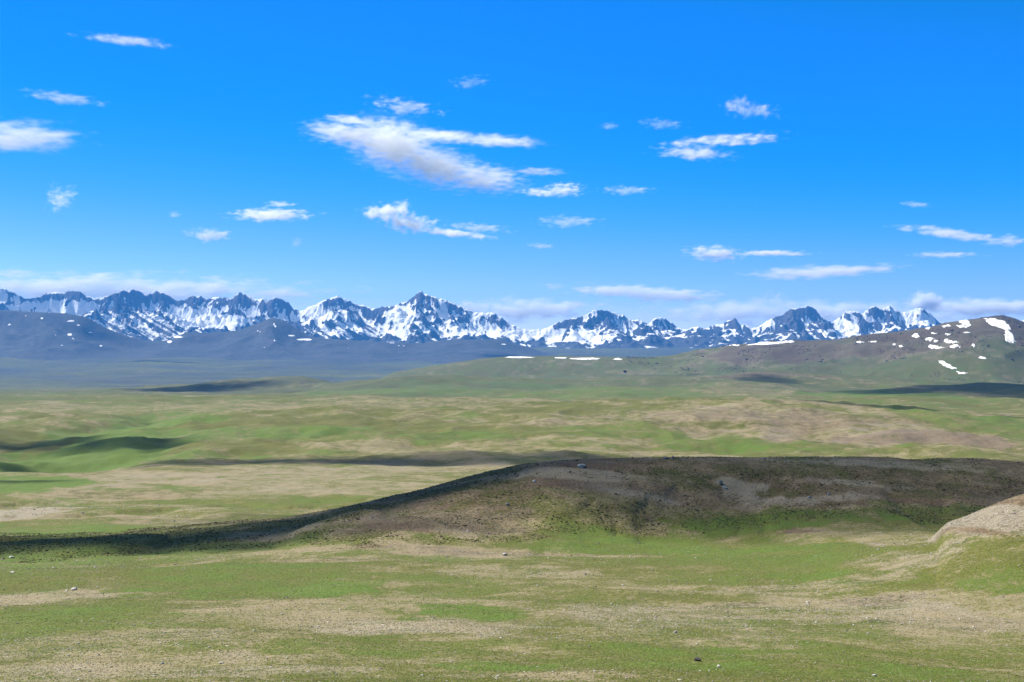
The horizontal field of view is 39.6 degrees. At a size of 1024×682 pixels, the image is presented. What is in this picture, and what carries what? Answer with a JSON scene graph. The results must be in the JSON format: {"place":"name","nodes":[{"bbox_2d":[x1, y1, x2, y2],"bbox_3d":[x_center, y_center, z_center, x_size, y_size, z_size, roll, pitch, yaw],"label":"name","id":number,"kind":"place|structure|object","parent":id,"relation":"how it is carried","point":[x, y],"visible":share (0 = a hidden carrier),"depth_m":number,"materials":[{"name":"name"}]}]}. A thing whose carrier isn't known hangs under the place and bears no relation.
{"place":"outdoors","nodes":[
{"label":"outdoors","id":0,"kind":"place"},
{"bbox_2d":[36,376,330,393],"bbox_3d":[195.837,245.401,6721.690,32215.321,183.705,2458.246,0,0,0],"label":"distant grassy hill","id":1,"kind":"structure","parent":0,"point":[285,384],"depth_m":5929.99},
{"bbox_2d":[0,310,558,363],"bbox_3d":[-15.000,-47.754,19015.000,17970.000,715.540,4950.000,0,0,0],"label":"foothills","id":2,"kind":"structure","parent":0,"point":[40,335],"depth_m":18175.06,"materials":[{"name":"stone"}]},
{"bbox_2d":[0,347,1023,681],"bbox_3d":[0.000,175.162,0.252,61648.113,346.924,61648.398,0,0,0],"label":"ground","id":3,"kind":"structure","parent":0,"point":[150,477],"depth_m":458.57,"materials":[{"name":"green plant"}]},
{"bbox_2d":[0,457,1023,563],"bbox_3d":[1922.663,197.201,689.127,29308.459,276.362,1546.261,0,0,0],"label":"knoll hill","id":4,"kind":"structure","parent":0,"point":[472,502],"depth_m":647.33,"materials":[{"name":"green plant"}]},
{"bbox_2d":[0,456,1023,563],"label":"heath","id":5,"kind":"object","parent":4,"relation":"on","point":[217,533],"visible":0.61,"depth_m":637.59,"materials":[{"name":"plant"}]},
{"bbox_2d":[0,396,1023,450],"bbox_3d":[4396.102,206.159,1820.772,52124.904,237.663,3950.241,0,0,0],"label":"plateau hill","id":6,"kind":"structure","parent":0,"point":[677,418],"depth_m":1942.78,"materials":[{"name":"green plant"}]},
{"bbox_2d":[0,288,1023,347],"bbox_3d":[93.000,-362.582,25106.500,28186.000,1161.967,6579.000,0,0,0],"label":"mountains","id":7,"kind":"structure","parent":0,"point":[419,317],"depth_m":24841.22,"materials":[{"name":"white snow"}]},
{"bbox_2d":[0,315,1023,390],"bbox_3d":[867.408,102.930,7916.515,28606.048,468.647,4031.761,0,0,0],"label":"ridge hill","id":8,"kind":"structure","parent":0,"point":[863,358],"depth_m":7096.61,"materials":[{"name":"green plant"}]},
{"bbox_2d":[505,356,534,357],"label":"snow patch","id":9,"kind":"object","parent":8,"relation":"on","point":[519,357],"visible":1,"depth_m":7905.98,"materials":[{"name":"white snow"}]},
{"bbox_2d":[569,358,600,359],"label":"snow patch","id":10,"kind":"object","parent":8,"relation":"on","point":[585,358],"visible":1,"depth_m":7729.13,"materials":[{"name":"white snow"}]},
{"bbox_2d":[748,340,794,344],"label":"snow patch","id":11,"kind":"object","parent":8,"relation":"on","point":[768,343],"visible":0.98,"depth_m":7533.32,"materials":[{"name":"white snow"}]},
{"bbox_2d":[625,315,1023,382],"bbox_3d":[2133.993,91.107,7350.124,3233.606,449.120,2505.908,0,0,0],"label":"scree","id":12,"kind":"structure","parent":8,"relation":"on","point":[853,345],"depth_m":7101.80,"materials":[{"name":"grey stone"}]},
{"bbox_2d":[928,344,943,348],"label":"snow patch","id":13,"kind":"object","parent":8,"relation":"on","point":[933,346],"visible":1,"depth_m":6820.13,"materials":[{"name":"white snow"}]},
{"bbox_2d":[939,361,956,368],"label":"snow patch","id":14,"kind":"object","parent":8,"relation":"on","point":[943,363],"visible":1,"depth_m":6472.34,"materials":[{"name":"white snow"}]},
{"bbox_2d":[944,339,957,343],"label":"snow patch","id":15,"kind":"object","parent":8,"relation":"on","point":[949,341],"visible":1,"depth_m":6816.77,"materials":[{"name":"white snow"}]},
{"bbox_2d":[959,320,970,326],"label":"snow patch","id":16,"kind":"object","parent":8,"relation":"on","point":[966,323],"visible":1,"depth_m":7100.67,"materials":[{"name":"white snow"}]},
{"bbox_2d":[984,318,1014,343],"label":"snow patch","id":17,"kind":"object","parent":8,"relation":"on","point":[1009,335],"visible":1,"depth_m":6935.37,"materials":[{"name":"white snow"}]},
{"bbox_2d":[0,369,1023,393],"bbox_3d":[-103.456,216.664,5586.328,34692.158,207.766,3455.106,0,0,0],"label":"distant grassy hill","id":18,"kind":"structure","parent":0,"point":[779,379],"depth_m":5335.26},
{"bbox_2d":[0,0,1023,329],"label":"sky","id":19,"kind":"structure","parent":0,"point":[532,164],"materials":[{"name":"blue"}]}
]}

